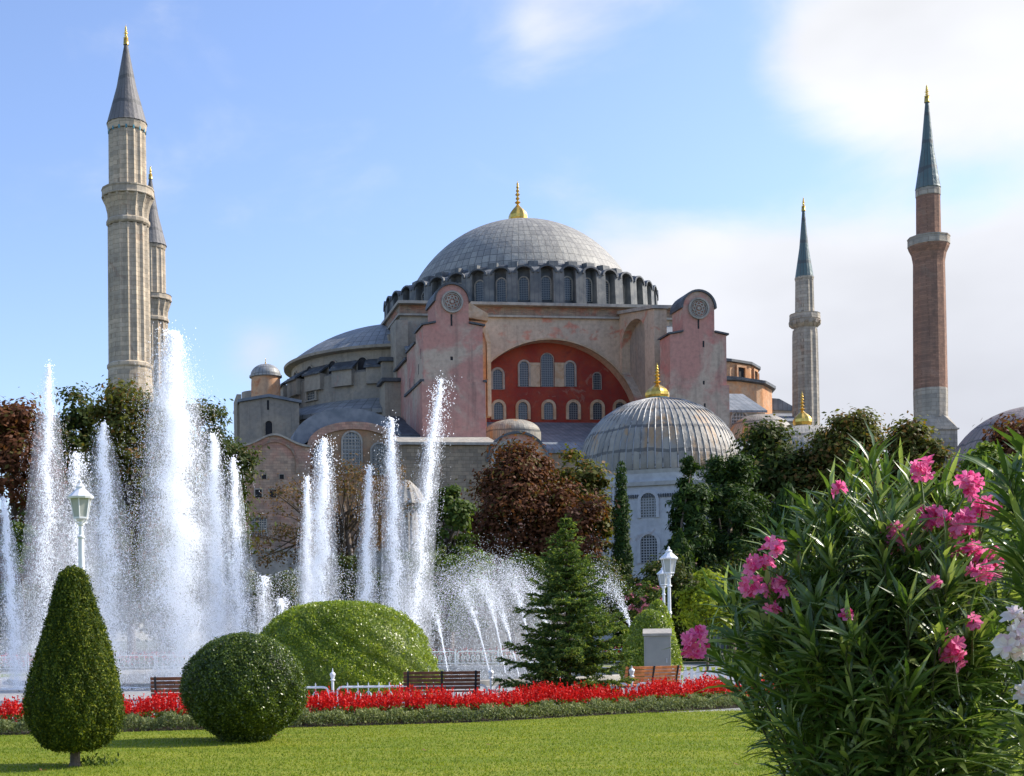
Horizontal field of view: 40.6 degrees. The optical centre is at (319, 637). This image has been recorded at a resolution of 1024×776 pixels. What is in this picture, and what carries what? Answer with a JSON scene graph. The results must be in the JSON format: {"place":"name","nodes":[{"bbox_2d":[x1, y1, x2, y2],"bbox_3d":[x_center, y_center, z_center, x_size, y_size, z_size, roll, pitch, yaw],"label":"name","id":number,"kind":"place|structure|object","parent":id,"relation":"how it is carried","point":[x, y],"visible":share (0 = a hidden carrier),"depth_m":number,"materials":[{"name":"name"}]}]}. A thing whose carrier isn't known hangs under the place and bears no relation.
{"place":"outdoors","nodes":[
{"label":"outdoors","id":0,"kind":"place"},
{"bbox_2d":[101,26,154,515],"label":"minaret","id":1,"kind":"object","parent":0,"point":[127,191],"visible":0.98,"depth_m":145.25,"materials":[{"name":"stone"}]},
{"bbox_2d":[148,166,175,533],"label":"minaret","id":2,"kind":"object","parent":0,"point":[160,301],"visible":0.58,"depth_m":186.38,"materials":[{"name":"stone"}]},
{"bbox_2d":[118,669,619,682],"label":"water","id":3,"kind":"structure","parent":0,"point":[485,671],"depth_m":58.12,"materials":[{"name":"liquid"}]},
{"bbox_2d":[0,494,35,689],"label":"fountain jet","id":4,"kind":"object","parent":3,"relation":"on","point":[10,572],"visible":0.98,"depth_m":44.95,"materials":[{"name":"liquid"}]},
{"bbox_2d":[0,359,94,688],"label":"fountain jet","id":5,"kind":"object","parent":3,"relation":"on","point":[47,431],"visible":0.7,"depth_m":46.95,"materials":[{"name":"liquid"}]},
{"bbox_2d":[22,447,128,686],"bbox_3d":[-8.759,-2.515,48.016,3.896,8.458,3.674,-1,0,-29],"label":"fountain jet","id":6,"kind":"object","parent":3,"relation":"on","point":[75,471],"visible":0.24,"depth_m":47.95,"materials":[{"name":"liquid"}]},
{"bbox_2d":[63,417,156,688],"bbox_3d":[-7.184,-2.893,45.892,3.751,9.204,4.163,-1,0,33],"label":"fountain jet","id":7,"kind":"object","parent":3,"relation":"on","point":[103,442],"visible":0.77,"depth_m":45.93,"materials":[{"name":"liquid"}]},
{"bbox_2d":[97,320,270,689],"bbox_3d":[-4.766,-4.493,45.872,6.892,12.339,7.321,-1,0,0],"label":"fountain jet","id":8,"kind":"object","parent":3,"relation":"on","point":[172,375],"visible":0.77,"depth_m":45.80,"materials":[{"name":"liquid"}]},
{"bbox_2d":[179,427,254,658],"bbox_3d":[-3.314,-2.618,45.022,2.622,8.561,2.766,-1,0,-28],"label":"fountain jet","id":9,"kind":"object","parent":3,"relation":"on","point":[214,451],"visible":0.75,"depth_m":44.94,"materials":[{"name":"liquid"}]},
{"bbox_2d":[211,454,265,633],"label":"fountain jet","id":10,"kind":"object","parent":3,"relation":"on","point":[235,477],"visible":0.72,"depth_m":44.95,"materials":[{"name":"liquid"}]},
{"bbox_2d":[246,575,278,631],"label":"fountain jet","id":11,"kind":"object","parent":3,"relation":"on","point":[263,592],"visible":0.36,"depth_m":49.98,"materials":[{"name":"liquid"}]},
{"bbox_2d":[0,502,551,685],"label":"water spray","id":12,"kind":"object","parent":3,"relation":"on","point":[275,605],"visible":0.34,"depth_m":51.53,"materials":[{"name":"white liquid"}]},
{"bbox_2d":[291,473,324,603],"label":"fountain jet","id":13,"kind":"object","parent":3,"relation":"on","point":[309,533],"visible":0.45,"depth_m":46.45,"materials":[{"name":"liquid"}]},
{"bbox_2d":[281,434,353,604],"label":"fountain jet","id":14,"kind":"object","parent":3,"relation":"on","point":[322,487],"visible":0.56,"depth_m":45.93,"materials":[{"name":"liquid"}]},
{"bbox_2d":[338,461,383,602],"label":"fountain jet","id":15,"kind":"object","parent":3,"relation":"on","point":[366,539],"visible":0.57,"depth_m":45.96,"materials":[{"name":"liquid"}]},
{"bbox_2d":[365,410,432,648],"bbox_3d":[2.465,-3.055,46.130,2.121,9.285,2.190,-1,0,-27],"label":"fountain jet","id":16,"kind":"object","parent":3,"relation":"on","point":[394,480],"visible":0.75,"depth_m":45.95,"materials":[{"name":"liquid"}]},
{"bbox_2d":[386,370,454,650],"bbox_3d":[3.508,-3.652,46.112,2.839,10.465,2.648,-1,0,22],"label":"fountain jet","id":17,"kind":"object","parent":3,"relation":"on","point":[433,435],"visible":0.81,"depth_m":45.97,"materials":[{"name":"liquid"}]},
{"bbox_2d":[382,563,471,670],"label":"arching jet","id":18,"kind":"object","parent":3,"relation":"on","point":[440,631],"visible":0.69,"depth_m":49.30,"materials":[{"name":"liquid"}]},
{"bbox_2d":[393,542,489,678],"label":"arching jet","id":19,"kind":"object","parent":3,"relation":"on","point":[478,630],"visible":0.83,"depth_m":50.24,"materials":[{"name":"liquid"}]},
{"bbox_2d":[410,533,505,671],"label":"arching jet","id":20,"kind":"object","parent":3,"relation":"on","point":[493,611],"visible":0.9,"depth_m":50.99,"materials":[{"name":"liquid"}]},
{"bbox_2d":[404,541,540,675],"bbox_3d":[6.594,-1.757,53.756,6.385,6.590,7.166,-1,0,0],"label":"arching jet","id":21,"kind":"object","parent":3,"relation":"on","point":[517,594],"visible":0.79,"depth_m":52.65,"materials":[{"name":"liquid"}]},
{"bbox_2d":[425,549,522,677],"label":"arching jet","id":22,"kind":"object","parent":3,"relation":"on","point":[506,626],"visible":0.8,"depth_m":51.90,"materials":[{"name":"liquid"}]},
{"bbox_2d":[441,547,546,675],"bbox_3d":[7.464,-1.240,54.816,6.689,5.535,4.838,-1,0,33],"label":"arching jet","id":23,"kind":"object","parent":3,"relation":"on","point":[513,595],"visible":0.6,"depth_m":53.80,"materials":[{"name":"liquid"}]},
{"bbox_2d":[531,546,630,673],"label":"arching jet","id":24,"kind":"object","parent":3,"relation":"on","point":[625,615],"visible":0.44,"depth_m":53.45,"materials":[{"name":"liquid"}]},
{"bbox_2d":[0,640,743,672],"bbox_3d":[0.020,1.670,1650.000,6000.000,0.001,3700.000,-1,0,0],"label":"ground","id":25,"kind":"structure","parent":0,"point":[166,651],"depth_m":174.45,"materials":[{"name":"grey stone"}]},
{"bbox_2d":[0,520,38,671],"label":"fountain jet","id":26,"kind":"object","parent":25,"relation":"on","point":[20,535],"visible":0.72,"depth_m":71.67,"materials":[{"name":"white liquid"}]},
{"bbox_2d":[0,575,49,654],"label":"shrub","id":27,"kind":"object","parent":25,"relation":"on","point":[29,616],"visible":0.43,"depth_m":85.40,"materials":[{"name":"green plant"}]},
{"bbox_2d":[0,387,76,655],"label":"tree","id":28,"kind":"object","parent":25,"relation":"on","point":[17,420],"visible":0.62,"depth_m":93.78,"materials":[{"name":"orange plant"}]},
{"bbox_2d":[20,381,122,602],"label":"tree","id":29,"kind":"object","parent":25,"relation":"on","point":[74,419],"visible":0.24,"depth_m":99.61,"materials":[{"name":"green plant"}]},
{"bbox_2d":[34,558,133,644],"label":"shrub","id":30,"kind":"object","parent":25,"relation":"on","point":[106,580],"visible":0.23,"depth_m":85.46,"materials":[{"name":"green plant"}]},
{"bbox_2d":[61,375,212,657],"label":"tree","id":31,"kind":"object","parent":25,"relation":"on","point":[115,419],"visible":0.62,"depth_m":90.44,"materials":[{"name":"green plant"}]},
{"bbox_2d":[0,495,276,642],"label":"treeline","id":32,"kind":"object","parent":25,"relation":"on","point":[123,627],"visible":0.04,"depth_m":125.86,"materials":[{"name":"green plant"}]},
{"bbox_2d":[119,558,202,656],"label":"shrub","id":33,"kind":"object","parent":25,"relation":"on","point":[140,595],"visible":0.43,"depth_m":84.90,"materials":[{"name":"green plant"}]},
{"bbox_2d":[166,395,269,641],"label":"tree","id":34,"kind":"object","parent":25,"relation":"on","point":[246,458],"visible":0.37,"depth_m":96.06,"materials":[{"name":"green plant"}]},
{"bbox_2d":[186,562,260,645],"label":"shrub","id":35,"kind":"object","parent":25,"relation":"on","point":[226,575],"visible":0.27,"depth_m":85.65,"materials":[{"name":"green plant"}]},
{"bbox_2d":[232,564,329,633],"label":"shrub","id":36,"kind":"object","parent":25,"relation":"on","point":[254,610],"visible":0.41,"depth_m":79.08,"materials":[{"name":"green plant"}]},
{"bbox_2d":[1,651,619,670],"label":"flower leaves","id":37,"kind":"object","parent":25,"relation":"on","point":[452,661],"visible":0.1,"depth_m":77.24,"materials":[{"name":"green plant"}]},
{"bbox_2d":[1,646,621,666],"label":"flowers","id":38,"kind":"object","parent":37,"relation":"attached to","point":[469,653],"visible":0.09,"depth_m":77.56,"materials":[{"name":"plant"}]},
{"bbox_2d":[248,453,426,577],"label":"tree","id":39,"kind":"object","parent":25,"relation":"on","point":[346,523],"visible":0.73,"depth_m":105.45,"materials":[{"name":"brown plant"}]},
{"bbox_2d":[312,549,385,603],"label":"shrub","id":40,"kind":"object","parent":25,"relation":"on","point":[351,567],"visible":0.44,"depth_m":80.96,"materials":[{"name":"green plant"}]},
{"bbox_2d":[386,480,427,638],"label":"kiosk","id":41,"kind":"object","parent":25,"relation":"on","point":[408,493],"visible":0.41,"depth_m":126.88,"materials":[{"name":"stone"}]},
{"bbox_2d":[372,544,447,636],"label":"shrub","id":42,"kind":"object","parent":25,"relation":"on","point":[408,566],"visible":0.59,"depth_m":79.35,"materials":[{"name":"green plant"}]},
{"bbox_2d":[412,479,480,662],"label":"tree","id":43,"kind":"object","parent":25,"relation":"on","point":[455,514],"visible":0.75,"depth_m":83.42,"materials":[{"name":"green plant"}]},
{"bbox_2d":[430,546,502,656],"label":"shrub","id":44,"kind":"object","parent":25,"relation":"on","point":[448,567],"visible":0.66,"depth_m":78.50,"materials":[{"name":"green plant"}]},
{"bbox_2d":[485,549,564,644],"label":"shrub","id":45,"kind":"object","parent":25,"relation":"on","point":[537,563],"visible":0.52,"depth_m":78.21,"materials":[{"name":"green plant"}]},
{"bbox_2d":[440,431,619,659],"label":"tree","id":46,"kind":"object","parent":25,"relation":"on","point":[516,487],"visible":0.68,"depth_m":88.98,"materials":[{"name":"orange plant"}]},
{"bbox_2d":[547,443,615,639],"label":"tree","id":47,"kind":"object","parent":25,"relation":"on","point":[591,475],"visible":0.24,"depth_m":92.10,"materials":[{"name":"green plant"}]},
{"bbox_2d":[552,550,639,636],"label":"shrub","id":48,"kind":"object","parent":25,"relation":"on","point":[603,563],"visible":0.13,"depth_m":82.95,"materials":[{"name":"green plant"}]},
{"bbox_2d":[610,460,633,651],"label":"cypress tree","id":49,"kind":"object","parent":25,"relation":"on","point":[622,547],"visible":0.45,"depth_m":87.69,"materials":[{"name":"green plant"}]},
{"bbox_2d":[613,552,699,640],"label":"shrub","id":50,"kind":"object","parent":25,"relation":"on","point":[653,568],"visible":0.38,"depth_m":79.10,"materials":[{"name":"green plant"}]},
{"bbox_2d":[576,365,741,651],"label":"mausoleum","id":51,"kind":"structure","parent":25,"relation":"on","point":[653,436],"depth_m":120.64,"materials":[{"name":"grey metal"}]},
{"bbox_2d":[637,490,658,517],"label":"window","id":52,"kind":"structure","parent":51,"relation":"in","point":[648,507],"depth_m":120.15,"materials":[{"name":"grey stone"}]},
{"bbox_2d":[637,531,660,563],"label":"window","id":53,"kind":"structure","parent":51,"relation":"in","point":[648,543],"depth_m":120.15,"materials":[{"name":"grey stone"}]},
{"bbox_2d":[661,453,718,587],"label":"cedar tree","id":54,"kind":"object","parent":25,"relation":"on","point":[691,508],"visible":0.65,"depth_m":86.36,"materials":[{"name":"green plant"}]},
{"bbox_2d":[667,528,715,661],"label":"cedar tree","id":55,"kind":"object","parent":25,"relation":"on","point":[680,545],"visible":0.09,"depth_m":81.46,"materials":[{"name":"green plant"}]},
{"bbox_2d":[683,450,774,656],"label":"cedar tree","id":56,"kind":"object","parent":25,"relation":"on","point":[730,516],"visible":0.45,"depth_m":90.01,"materials":[{"name":"green plant"}]},
{"bbox_2d":[691,543,805,651],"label":"shrub","id":57,"kind":"object","parent":25,"relation":"on","point":[733,564],"visible":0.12,"depth_m":75.79,"materials":[{"name":"green plant"}]},
{"bbox_2d":[704,412,813,583],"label":"tree","id":58,"kind":"object","parent":25,"relation":"on","point":[766,442],"visible":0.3,"depth_m":98.96,"materials":[{"name":"green plant"}]},
{"bbox_2d":[753,481,809,658],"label":"cedar tree","id":59,"kind":"object","parent":25,"relation":"on","point":[785,497],"visible":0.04,"depth_m":77.54,"materials":[{"name":"green plant"}]},
{"bbox_2d":[742,393,829,650],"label":"tomb","id":60,"kind":"object","parent":25,"relation":"on","point":[802,420],"visible":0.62,"depth_m":115.55,"materials":[{"name":"grey metal"}]},
{"bbox_2d":[769,403,891,557],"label":"tree","id":61,"kind":"object","parent":25,"relation":"on","point":[826,445],"visible":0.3,"depth_m":96.53,"materials":[{"name":"green plant"}]},
{"bbox_2d":[875,410,961,569],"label":"tree","id":62,"kind":"object","parent":25,"relation":"on","point":[916,444],"visible":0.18,"depth_m":89.06,"materials":[{"name":"green plant"}]},
{"bbox_2d":[907,85,958,467],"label":"minaret","id":63,"kind":"object","parent":25,"relation":"on","point":[928,244],"visible":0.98,"depth_m":148.78,"materials":[{"name":"red brick"}]},
{"bbox_2d":[950,407,1023,603],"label":"bathhouse","id":64,"kind":"structure","parent":25,"relation":"on","point":[973,438],"depth_m":138.62,"materials":[{"name":"grey metal"}]},
{"bbox_2d":[950,413,1023,480],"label":"tree","id":65,"kind":"object","parent":25,"relation":"on","point":[1017,427],"visible":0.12,"depth_m":83.70,"materials":[{"name":"orange plant"}]},
{"bbox_2d":[0,661,1013,722],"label":"path","id":66,"kind":"structure","parent":0,"point":[9,694],"depth_m":42.34,"materials":[{"name":"stone"}]},
{"bbox_2d":[150,677,181,717],"bbox_3d":[-2.663,1.247,28.477,1.700,0.903,0.685,-1,0,0],"label":"park bench","id":67,"kind":"object","parent":66,"relation":"on","point":[153,681],"visible":0.2,"depth_m":28.21,"materials":[{"name":"brown wood"}]},
{"bbox_2d":[7,665,621,688],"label":"pool kerb","id":68,"kind":"structure","parent":66,"relation":"on","point":[610,677],"depth_m":50.68,"materials":[{"name":"stone"}]},
{"bbox_2d":[259,599,444,704],"bbox_3d":[0.552,0.373,34.793,5.350,2.720,4.566,-1,0,0],"label":"topiary","id":69,"kind":"object","parent":66,"relation":"on","point":[360,643],"visible":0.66,"depth_m":33.27,"materials":[{"name":"green plant"}]},
{"bbox_2d":[0,666,763,676],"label":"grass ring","id":70,"kind":"object","parent":66,"relation":"on","point":[694,669],"depth_m":64.64,"materials":[{"name":"green plant"}]},
{"bbox_2d":[0,648,621,669],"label":"fence","id":71,"kind":"object","parent":70,"relation":"on","point":[129,655],"visible":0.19,"depth_m":75.99,"materials":[{"name":"white metal"}]},
{"bbox_2d":[403,670,479,706],"bbox_3d":[2.700,1.181,30.378,1.700,0.903,0.685,-1,0,0],"label":"park bench","id":72,"kind":"object","parent":66,"relation":"on","point":[447,683],"visible":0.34,"depth_m":30.12,"materials":[{"name":"brown wood"}]},
{"bbox_2d":[307,665,648,707],"bbox_3d":[3.594,1.136,31.500,8.649,0.940,0.133,-1,0,0],"label":"fence","id":73,"kind":"object","parent":66,"relation":"on","point":[490,673],"visible":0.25,"depth_m":31.48,"materials":[{"name":"white metal"}]},
{"bbox_2d":[491,515,640,702],"bbox_3d":[5.423,-0.546,29.979,3.316,4.362,2.977,-1,0,0],"label":"fir tree","id":74,"kind":"object","parent":66,"relation":"on","point":[576,655],"visible":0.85,"depth_m":29.68,"materials":[{"name":"green plant"}]},
{"bbox_2d":[613,574,667,619],"bbox_3d":[14.542,-0.681,62.014,2.576,4.406,2.355,-1,0,0],"label":"shrub","id":75,"kind":"object","parent":66,"relation":"on","point":[631,601],"visible":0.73,"depth_m":61.84,"materials":[{"name":"green plant"}]},
{"bbox_2d":[611,665,680,693],"bbox_3d":[7.865,1.118,32.762,1.620,0.903,0.685,-1,0,-24],"label":"park bench","id":76,"kind":"object","parent":66,"relation":"on","point":[677,672],"visible":0.45,"depth_m":32.54,"materials":[{"name":"orange wood"}]},
{"bbox_2d":[619,609,683,686],"bbox_3d":[10.473,0.318,43.008,2.066,2.539,2.086,-1,0,0],"label":"topiary","id":77,"kind":"object","parent":66,"relation":"on","point":[649,619],"visible":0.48,"depth_m":42.57,"materials":[{"name":"green plant"}]},
{"bbox_2d":[643,628,671,689],"bbox_3d":[9.066,0.648,36.524,0.751,1.782,0.630,-1,0,14],"label":"utility cabinet","id":78,"kind":"object","parent":66,"relation":"on","point":[657,642],"visible":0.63,"depth_m":36.25,"materials":[{"name":"grey metal"}]},
{"bbox_2d":[659,546,677,617],"bbox_3d":[12.077,-0.830,47.000,0.646,4.665,0.646,-1,0,0],"label":"street lamp","id":79,"kind":"object","parent":66,"relation":"on","point":[668,558],"visible":0.73,"depth_m":46.89,"materials":[{"name":"white metal"}]},
{"bbox_2d":[673,566,733,675],"bbox_3d":[14.766,-0.597,51.992,2.775,4.234,2.702,-1,0,32],"label":"shrub","id":80,"kind":"object","parent":66,"relation":"on","point":[689,596],"visible":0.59,"depth_m":51.43,"materials":[{"name":"green plant"}]},
{"bbox_2d":[950,440,1012,607],"bbox_3d":[30.150,-3.810,61.894,3.927,10.282,3.269,-1,0,-25],"label":"tree","id":81,"kind":"object","parent":66,"relation":"on","point":[987,448],"visible":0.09,"depth_m":61.40,"materials":[{"name":"green plant"}]},
{"bbox_2d":[0,703,1022,775],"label":"lawn","id":82,"kind":"structure","parent":0,"point":[353,754],"depth_m":19.53,"materials":[{"name":"green plant"}]},
{"bbox_2d":[18,564,128,766],"bbox_3d":[-3.231,0.377,17.827,1.425,2.685,1.479,-1,0,0],"label":"topiary","id":83,"kind":"object","parent":82,"relation":"on","point":[73,703],"visible":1,"depth_m":17.47,"materials":[{"name":"green plant"}]},
{"bbox_2d":[174,630,309,741],"bbox_3d":[-1.263,0.791,21.897,2.203,1.825,2.211,-1,0,0],"label":"topiary","id":84,"kind":"object","parent":82,"relation":"on","point":[244,686],"visible":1,"depth_m":21.30,"materials":[{"name":"green plant"}]},
{"bbox_2d":[0,702,778,734],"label":"flower bed soil","id":85,"kind":"structure","parent":82,"relation":"on","point":[372,723],"depth_m":26.11,"materials":[{"name":"brown soil"}]},
{"bbox_2d":[67,480,93,569],"bbox_3d":[-4.308,-0.578,24.600,0.488,4.562,0.488,-1,0,0],"label":"street lamp","id":86,"kind":"object","parent":85,"relation":"on","point":[80,497],"visible":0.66,"depth_m":24.51,"materials":[{"name":"white metal"}]},
{"bbox_2d":[0,692,763,733],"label":"border plants","id":87,"kind":"object","parent":85,"relation":"on","point":[361,713],"visible":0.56,"depth_m":25.91,"materials":[{"name":"green plant"}]},
{"bbox_2d":[0,690,767,731],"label":"salvia leaves","id":88,"kind":"object","parent":85,"relation":"on","point":[406,709],"visible":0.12,"depth_m":26.41,"materials":[{"name":"green plant"}]},
{"bbox_2d":[0,670,774,721],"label":"red flowers","id":89,"kind":"object","parent":85,"relation":"on","point":[544,690],"visible":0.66,"depth_m":26.79,"materials":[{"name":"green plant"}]},
{"bbox_2d":[666,420,1023,775],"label":"oleander","id":90,"kind":"object","parent":82,"relation":"on","point":[862,687],"visible":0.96,"depth_m":4.04,"materials":[{"name":"green plant"}]},
{"bbox_2d":[945,425,1023,775],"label":"oleander","id":91,"kind":"object","parent":82,"relation":"on","point":[1011,499],"visible":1,"depth_m":3.49,"materials":[{"name":"green plant"}]},
{"bbox_2d":[0,0,1023,641],"label":"sky","id":92,"kind":"structure","parent":0,"point":[309,160],"materials":[{"name":"blue"}]},
{"bbox_2d":[233,181,793,650],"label":"mosque","id":93,"kind":"structure","parent":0,"point":[553,335],"depth_m":175.46,"materials":[{"name":"pink stone"}]},
{"bbox_2d":[341,430,363,473],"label":"window","id":94,"kind":"structure","parent":93,"relation":"in","point":[351,441],"depth_m":156.56,"materials":[{"name":"glass"}]},
{"bbox_2d":[370,442,387,474],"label":"window","id":95,"kind":"structure","parent":93,"relation":"in","point":[380,450],"depth_m":156.90,"materials":[{"name":"glass"}]},
{"bbox_2d":[491,367,504,389],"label":"window","id":96,"kind":"structure","parent":93,"relation":"in","point":[497,374],"depth_m":178.53,"materials":[{"name":"glass"}]},
{"bbox_2d":[491,399,505,419],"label":"window","id":97,"kind":"structure","parent":93,"relation":"in","point":[498,406],"depth_m":178.53,"materials":[{"name":"glass"}]},
{"bbox_2d":[515,399,530,419],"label":"window","id":98,"kind":"structure","parent":93,"relation":"in","point":[522,407],"depth_m":178.93,"materials":[{"name":"glass"}]},
{"bbox_2d":[518,360,530,386],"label":"window","id":99,"kind":"structure","parent":93,"relation":"in","point":[524,378],"depth_m":178.97,"materials":[{"name":"glass"}]},
{"bbox_2d":[540,353,553,386],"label":"window","id":100,"kind":"structure","parent":93,"relation":"in","point":[547,359],"depth_m":179.36,"materials":[{"name":"glass"}]},
{"bbox_2d":[541,399,555,419],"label":"window","id":101,"kind":"structure","parent":93,"relation":"in","point":[548,407],"depth_m":179.32,"materials":[{"name":"blue glass"}]},
{"bbox_2d":[564,360,576,386],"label":"window","id":102,"kind":"structure","parent":93,"relation":"in","point":[570,378],"depth_m":179.71,"materials":[{"name":"glass"}]},
{"bbox_2d":[566,399,580,419],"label":"window","id":103,"kind":"structure","parent":93,"relation":"in","point":[573,407],"depth_m":179.76,"materials":[{"name":"glass"}]},
{"bbox_2d":[590,399,604,419],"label":"window","id":104,"kind":"structure","parent":93,"relation":"in","point":[597,407],"depth_m":180.15,"materials":[{"name":"grey glass"}]},
{"bbox_2d":[788,197,820,424],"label":"minaret","id":105,"kind":"object","parent":93,"relation":"on","point":[804,320],"visible":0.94,"depth_m":188.89,"materials":[{"name":"grey stone"}]},
{"bbox_2d":[562,565,627,629],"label":"shrub","id":106,"kind":"object","parent":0,"point":[609,607],"visible":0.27,"depth_m":69.44,"materials":[{"name":"green plant"}]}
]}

